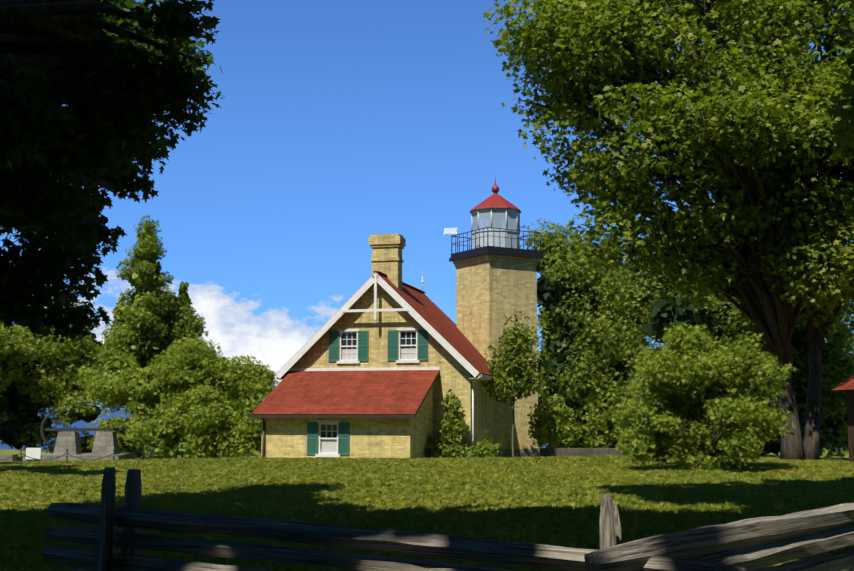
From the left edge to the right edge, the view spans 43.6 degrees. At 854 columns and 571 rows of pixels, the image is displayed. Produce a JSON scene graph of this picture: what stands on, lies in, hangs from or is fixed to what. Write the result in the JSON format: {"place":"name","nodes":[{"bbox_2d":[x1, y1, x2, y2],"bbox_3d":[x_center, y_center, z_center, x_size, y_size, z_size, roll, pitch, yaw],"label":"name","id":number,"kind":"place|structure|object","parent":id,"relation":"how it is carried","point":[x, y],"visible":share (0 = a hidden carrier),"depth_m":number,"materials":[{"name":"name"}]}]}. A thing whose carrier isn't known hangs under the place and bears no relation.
{"place":"outdoors","nodes":[
{"label":"outdoors","id":0,"kind":"place"},
{"bbox_2d":[0,454,17,461],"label":"stone wall","id":1,"kind":"structure","parent":0,"point":[6,456],"depth_m":46.78,"materials":[{"name":"stone"}]},
{"bbox_2d":[0,0,222,343],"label":"maple tree","id":2,"kind":"object","parent":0,"point":[32,279],"depth_m":13.49,"materials":[{"name":"green plant"}]},
{"bbox_2d":[0,409,844,449],"bbox_3d":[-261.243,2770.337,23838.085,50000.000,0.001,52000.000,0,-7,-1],"label":"lake water","id":3,"kind":"structure","parent":0,"point":[80,424],"depth_m":1651.30,"materials":[{"name":"blue liquid"}]},
{"bbox_2d":[0,449,853,570],"bbox_3d":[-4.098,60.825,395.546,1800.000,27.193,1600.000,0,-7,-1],"label":"ground","id":4,"kind":"structure","parent":0,"point":[255,454],"depth_m":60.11,"materials":[{"name":"green plant"}]},
{"bbox_2d":[26,448,40,460],"bbox_3d":[-17.283,7.606,46.875,0.650,0.950,0.110,0,-7,-1],"label":"monument sign","id":5,"kind":"object","parent":4,"relation":"on","point":[35,453],"visible":0.75,"depth_m":46.85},
{"bbox_2d":[0,320,145,452],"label":"tree","id":6,"kind":"object","parent":4,"relation":"on","point":[9,431],"visible":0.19,"depth_m":57.32,"materials":[{"name":"green plant"}]},
{"bbox_2d":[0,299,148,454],"bbox_3d":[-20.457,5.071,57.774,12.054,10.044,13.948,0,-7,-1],"label":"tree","id":7,"kind":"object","parent":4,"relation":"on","point":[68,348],"depth_m":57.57,"materials":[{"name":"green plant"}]},
{"bbox_2d":[0,449,150,460],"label":"monument chain fence","id":8,"kind":"object","parent":4,"relation":"on","point":[66,454],"visible":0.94,"depth_m":46.41,"materials":[{"name":"black metal"}]},
{"bbox_2d":[23,432,133,461],"bbox_3d":[-15.672,7.424,48.227,4.200,1.620,2.600,0,-7,-1],"label":"monument stone","id":9,"kind":"object","parent":4,"relation":"on","point":[105,444],"visible":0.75,"depth_m":47.88,"materials":[{"name":"grey stone"}]},
{"bbox_2d":[40,410,127,448],"bbox_3d":[-15.503,6.510,48.335,3.978,1.771,1.800,0,-7,-1],"label":"monument anchor","id":10,"kind":"object","parent":9,"relation":"on","point":[68,429],"visible":0.94,"depth_m":48.26,"materials":[{"name":"black metal"}]},
{"bbox_2d":[93,214,208,459],"bbox_3d":[-14.779,2.634,56.058,6.283,12.943,5.355,0,-7,-1],"label":"tall tree","id":11,"kind":"object","parent":4,"relation":"on","point":[191,323],"depth_m":55.72,"materials":[{"name":"green plant"}]},
{"bbox_2d":[75,332,279,458],"bbox_3d":[-11.586,5.413,50.276,10.588,6.359,7.038,-2,-7,21],"label":"lilac bush","id":12,"kind":"object","parent":4,"relation":"on","point":[179,410],"depth_m":48.42,"materials":[{"name":"green plant"}]},
{"bbox_2d":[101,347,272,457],"bbox_3d":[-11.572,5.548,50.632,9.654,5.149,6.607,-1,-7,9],"label":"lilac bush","id":13,"kind":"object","parent":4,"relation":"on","point":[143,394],"visible":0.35,"depth_m":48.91,"materials":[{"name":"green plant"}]},
{"bbox_2d":[96,467,620,570],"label":"fence posts","id":14,"kind":"object","parent":4,"relation":"on","point":[610,527],"visible":0.81,"depth_m":8.47,"materials":[{"name":"grey wood"}]},
{"bbox_2d":[41,502,747,570],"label":"fence rails","id":15,"kind":"object","parent":14,"relation":"attached to","point":[475,549],"visible":0.92,"depth_m":7.70,"materials":[{"name":"grey wood"}]},
{"bbox_2d":[584,503,853,570],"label":"fence rails","id":16,"kind":"object","parent":14,"relation":"attached to","point":[762,542],"visible":0.9,"depth_m":7.22,"materials":[{"name":"grey wood"}]},
{"bbox_2d":[250,177,543,458],"bbox_3d":[-0.635,1.077,46.910,10.461,13.930,13.811,-2,-7,13],"label":"lighthouse","id":17,"kind":"object","parent":4,"relation":"on","point":[383,360],"visible":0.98,"depth_m":44.37,"materials":[{"name":"beige brick"}]},
{"bbox_2d":[424,389,503,457],"bbox_3d":[1.328,5.953,42.303,3.544,3.714,2.012,0,-7,-1],"label":"shrub","id":18,"kind":"object","parent":4,"relation":"on","point":[455,423],"depth_m":42.21,"materials":[{"name":"green plant"}]},
{"bbox_2d":[484,311,545,457],"bbox_3d":[3.780,4.502,45.732,2.758,6.860,2.365,0,-7,-1],"label":"young tree","id":19,"kind":"object","parent":4,"relation":"on","point":[514,345],"depth_m":45.57,"materials":[{"name":"green plant"}]},
{"bbox_2d":[527,393,581,455],"bbox_3d":[5.697,6.484,47.615,2.510,3.353,2.180,0,-7,-1],"label":"shrub","id":20,"kind":"object","parent":4,"relation":"on","point":[561,427],"depth_m":47.37,"materials":[{"name":"green plant"}]},
{"bbox_2d":[540,448,622,456],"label":"stone wall","id":21,"kind":"structure","parent":4,"relation":"on","point":[545,452],"depth_m":51.43,"materials":[{"name":"stone"}]},
{"bbox_2d":[482,0,853,459],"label":"tree","id":22,"kind":"object","parent":4,"relation":"on","point":[780,107],"depth_m":31.73,"materials":[{"name":"green plant"}]},
{"bbox_2d":[520,218,853,457],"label":"tree","id":23,"kind":"object","parent":4,"relation":"on","point":[637,341],"depth_m":54.86,"materials":[{"name":"green plant"}]},
{"bbox_2d":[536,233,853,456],"bbox_3d":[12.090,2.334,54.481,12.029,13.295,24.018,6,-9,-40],"label":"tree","id":24,"kind":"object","parent":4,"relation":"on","point":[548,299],"visible":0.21,"depth_m":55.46,"materials":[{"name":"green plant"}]},
{"bbox_2d":[609,321,797,470],"bbox_3d":[7.090,2.989,27.665,4.616,4.140,3.476,0,-7,-1],"label":"border bush","id":25,"kind":"object","parent":4,"relation":"on","point":[665,379],"depth_m":27.20,"materials":[{"name":"green plant"}]},
{"bbox_2d":[579,0,853,459],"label":"tree","id":26,"kind":"object","parent":4,"relation":"on","point":[815,339],"visible":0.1,"depth_m":32.98,"materials":[{"name":"brown plant"}]},
{"bbox_2d":[831,375,853,461],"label":"shed","id":27,"kind":"structure","parent":4,"relation":"on","point":[847,385],"depth_m":31.18,"materials":[{"name":"red"}]},
{"bbox_2d":[0,0,853,408],"label":"sky","id":28,"kind":"structure","parent":0,"point":[340,124],"materials":[{"name":"blue"}]},
{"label":"overhead tree wood","id":29,"kind":"object","parent":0,"visible":0},
{"bbox_2d":[825,49,853,158],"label":"tree","id":30,"kind":"object","parent":29,"relation":"attached to","point":[844,135],"visible":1,"depth_m":8.87,"materials":[{"name":"green plant"}]}
]}

